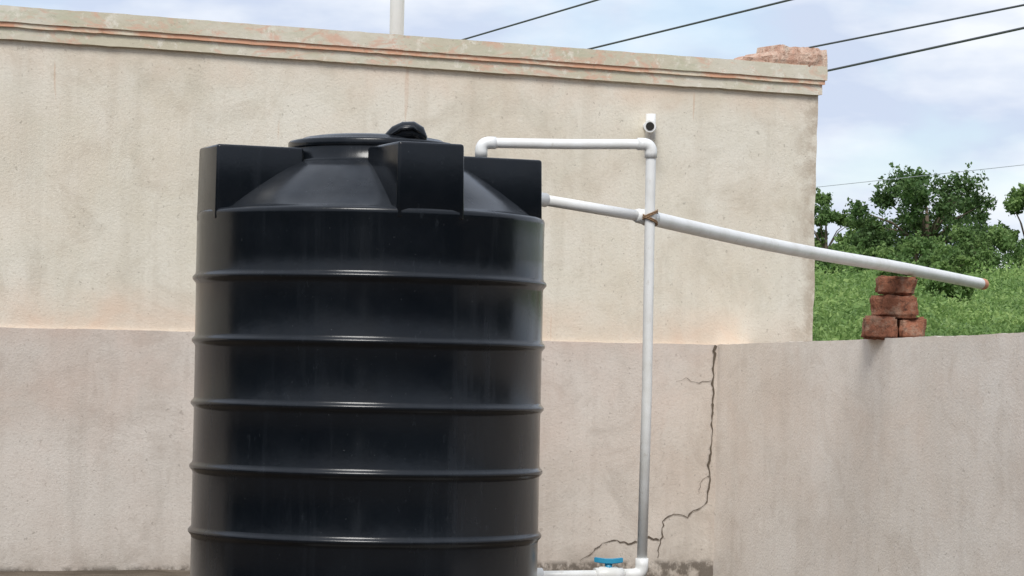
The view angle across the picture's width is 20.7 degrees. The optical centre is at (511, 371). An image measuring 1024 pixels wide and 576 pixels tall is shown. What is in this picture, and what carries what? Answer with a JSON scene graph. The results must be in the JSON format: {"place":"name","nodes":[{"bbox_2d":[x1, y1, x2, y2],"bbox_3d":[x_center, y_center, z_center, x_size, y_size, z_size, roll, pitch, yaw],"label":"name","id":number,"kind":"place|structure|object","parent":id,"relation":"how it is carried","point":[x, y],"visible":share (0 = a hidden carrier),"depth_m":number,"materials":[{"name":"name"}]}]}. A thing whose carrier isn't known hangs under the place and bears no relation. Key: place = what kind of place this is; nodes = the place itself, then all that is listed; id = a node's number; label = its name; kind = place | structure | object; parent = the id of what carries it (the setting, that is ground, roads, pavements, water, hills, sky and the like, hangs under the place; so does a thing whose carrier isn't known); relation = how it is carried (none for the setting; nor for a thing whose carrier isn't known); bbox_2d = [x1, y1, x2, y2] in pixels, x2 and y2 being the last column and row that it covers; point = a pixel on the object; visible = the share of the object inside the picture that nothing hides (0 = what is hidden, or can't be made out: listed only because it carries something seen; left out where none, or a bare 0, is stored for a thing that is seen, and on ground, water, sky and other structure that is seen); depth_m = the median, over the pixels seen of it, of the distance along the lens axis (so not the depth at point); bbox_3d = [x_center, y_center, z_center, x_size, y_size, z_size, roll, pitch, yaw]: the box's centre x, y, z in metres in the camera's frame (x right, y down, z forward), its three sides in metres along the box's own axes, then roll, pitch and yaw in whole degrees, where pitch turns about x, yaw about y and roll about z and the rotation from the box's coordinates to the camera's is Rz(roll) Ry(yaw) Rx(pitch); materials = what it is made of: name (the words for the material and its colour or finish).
{"place":"outdoors","nodes":[
{"label":"outdoors","id":0,"kind":"place"},
{"bbox_2d":[0,272,1020,575],"bbox_3d":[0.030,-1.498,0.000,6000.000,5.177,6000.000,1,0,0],"label":"ground","id":1,"kind":"structure","parent":0,"point":[134,572],"depth_m":12.72,"materials":[{"name":"grey concrete"}]},
{"bbox_2d":[0,39,817,344],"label":"walls","id":2,"kind":"structure","parent":1,"relation":"on","point":[100,147],"depth_m":13.53,"materials":[{"name":"beige paint"}]},
{"bbox_2d":[0,327,717,575],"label":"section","id":3,"kind":"object","parent":2,"relation":"attached to","point":[96,441],"visible":0.51,"depth_m":13.02,"materials":[{"name":"paint"}]},
{"bbox_2d":[581,536,658,559],"bbox_3d":[0.539,0.881,14.007,0.442,0.121,0.001,1,0,-25],"label":"crack","id":4,"kind":"object","parent":3,"relation":"attached to","point":[622,542],"visible":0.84,"depth_m":14.01,"materials":[{"name":"grey concrete"}]},
{"bbox_2d":[657,345,716,557],"bbox_3d":[0.888,0.399,14.165,0.321,1.080,0.001,1,0,-25],"label":"crack","id":5,"kind":"object","parent":3,"relation":"attached to","point":[712,382],"visible":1,"depth_m":14.22,"materials":[{"name":"grey concrete"}]},
{"bbox_2d":[390,0,403,34],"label":"roof pole","id":6,"kind":"object","parent":2,"relation":"on","point":[396,16],"depth_m":15.56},
{"bbox_2d":[0,26,821,94],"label":"coping lower band","id":7,"kind":"object","parent":2,"relation":"on","point":[77,38],"visible":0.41,"depth_m":13.48,"materials":[{"name":"beige concrete"}]},
{"bbox_2d":[0,21,824,84],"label":"coping edge line","id":8,"kind":"object","parent":2,"relation":"on","point":[362,49],"visible":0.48,"depth_m":13.47,"materials":[{"name":"brown concrete"}]},
{"bbox_2d":[0,5,827,80],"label":"coping upper band","id":9,"kind":"object","parent":2,"relation":"on","point":[88,19],"visible":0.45,"depth_m":13.46,"materials":[{"name":"beige concrete"}]},
{"bbox_2d":[734,44,827,66],"bbox_3d":[1.353,-1.630,14.488,0.500,0.118,0.266,1,0,-25],"label":"brick stub","id":10,"kind":"object","parent":9,"relation":"on","point":[785,54],"visible":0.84,"depth_m":14.41,"materials":[{"name":"brick"}]},
{"bbox_2d":[643,114,655,139],"bbox_3d":[0.686,-1.228,14.023,0.077,0.130,0.172,1,0,0],"label":"wall spout","id":11,"kind":"object","parent":2,"relation":"attached to","point":[649,126],"depth_m":14.01,"materials":[{"name":"white plastic"}]},
{"bbox_2d":[814,187,855,265],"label":"bush","id":12,"kind":"object","parent":1,"relation":"on","point":[826,216],"visible":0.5,"depth_m":81.98,"materials":[{"name":"green plant"}]},
{"bbox_2d":[814,240,873,274],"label":"bush","id":13,"kind":"object","parent":1,"relation":"on","point":[842,246],"visible":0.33,"depth_m":69.63,"materials":[{"name":"green plant"}]},
{"bbox_2d":[833,214,898,255],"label":"bush","id":14,"kind":"object","parent":1,"relation":"on","point":[853,225],"visible":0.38,"depth_m":79.77,"materials":[{"name":"green plant"}]},
{"bbox_2d":[713,332,1023,575],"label":"side section","id":15,"kind":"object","parent":1,"relation":"on","point":[904,456],"visible":1,"depth_m":12.70,"materials":[{"name":"paint"}]},
{"bbox_2d":[861,275,926,339],"bbox_3d":[1.725,-0.286,12.679,0.292,0.297,0.188,1,0,0],"label":"brick stack","id":16,"kind":"object","parent":15,"relation":"on","point":[894,310],"visible":0.92,"depth_m":12.61,"materials":[{"name":"red brick"}]},
{"bbox_2d":[874,259,934,285],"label":"bush","id":17,"kind":"object","parent":1,"relation":"on","point":[880,273],"visible":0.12,"depth_m":51.82,"materials":[{"name":"green plant"}]},
{"bbox_2d":[874,229,972,263],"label":"bush","id":18,"kind":"object","parent":1,"relation":"on","point":[909,250],"visible":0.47,"depth_m":75.66,"materials":[{"name":"green plant"}]},
{"bbox_2d":[844,161,1009,263],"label":"tree","id":19,"kind":"object","parent":1,"relation":"on","point":[914,197],"visible":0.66,"depth_m":79.40,"materials":[{"name":"green plant"}]},
{"bbox_2d":[918,247,974,274],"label":"bush","id":20,"kind":"object","parent":1,"relation":"on","point":[963,264],"visible":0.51,"depth_m":57.79,"materials":[{"name":"green plant"}]},
{"bbox_2d":[920,279,977,303],"bbox_3d":[5.939,-1.012,38.006,0.766,0.686,0.878,1,0,11],"label":"bush","id":21,"kind":"object","parent":1,"relation":"on","point":[950,290],"visible":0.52,"depth_m":37.81,"materials":[{"name":"green plant"}]},
{"bbox_2d":[942,190,1010,245],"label":"tree","id":22,"kind":"object","parent":1,"relation":"on","point":[979,217],"visible":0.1,"depth_m":83.65,"materials":[{"name":"green plant"}]},
{"bbox_2d":[947,223,1023,275],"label":"bush","id":23,"kind":"object","parent":1,"relation":"on","point":[998,237],"visible":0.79,"depth_m":76.48,"materials":[{"name":"green plant"}]},
{"bbox_2d":[996,183,1023,265],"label":"tree","id":24,"kind":"object","parent":1,"relation":"on","point":[1014,204],"visible":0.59,"depth_m":78.69,"materials":[{"name":"green plant"}]},
{"bbox_2d":[0,0,1023,268],"label":"sky","id":25,"kind":"structure","parent":0,"point":[940,110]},
{"bbox_2d":[463,0,1023,186],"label":"power line","id":26,"kind":"object","parent":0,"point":[915,51],"visible":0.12,"depth_m":31.60,"materials":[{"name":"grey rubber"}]},
{"bbox_2d":[812,258,1023,340],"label":"hillside grass","id":27,"kind":"structure","parent":0,"point":[845,292],"depth_m":31.45,"materials":[{"name":"green plant"}]},
{"bbox_3d":[-0.518,1.113,9.660,1.502,0.263,1.505,1,0,0],"label":"concrete plinth","id":28,"kind":"object","parent":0,"visible":0},
{"bbox_2d":[188,121,546,575],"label":"water tank","id":29,"kind":"object","parent":28,"relation":"on","point":[369,349],"visible":1,"depth_m":9.15,"materials":[{"name":"black plastic"}]},
{"bbox_2d":[475,137,656,575],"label":"water pipe","id":30,"kind":"object","parent":29,"relation":"attached to","point":[485,144],"visible":0.97,"depth_m":10.13,"materials":[{"name":"white plastic"}]},
{"bbox_2d":[542,193,988,289],"bbox_3d":[1.266,-0.519,11.668,0.290,0.197,4.441,1,0,31],"label":"overflow pipe","id":31,"kind":"object","parent":29,"relation":"attached to","point":[688,226],"visible":0.98,"depth_m":11.09,"materials":[{"name":"white plastic"}]}
]}

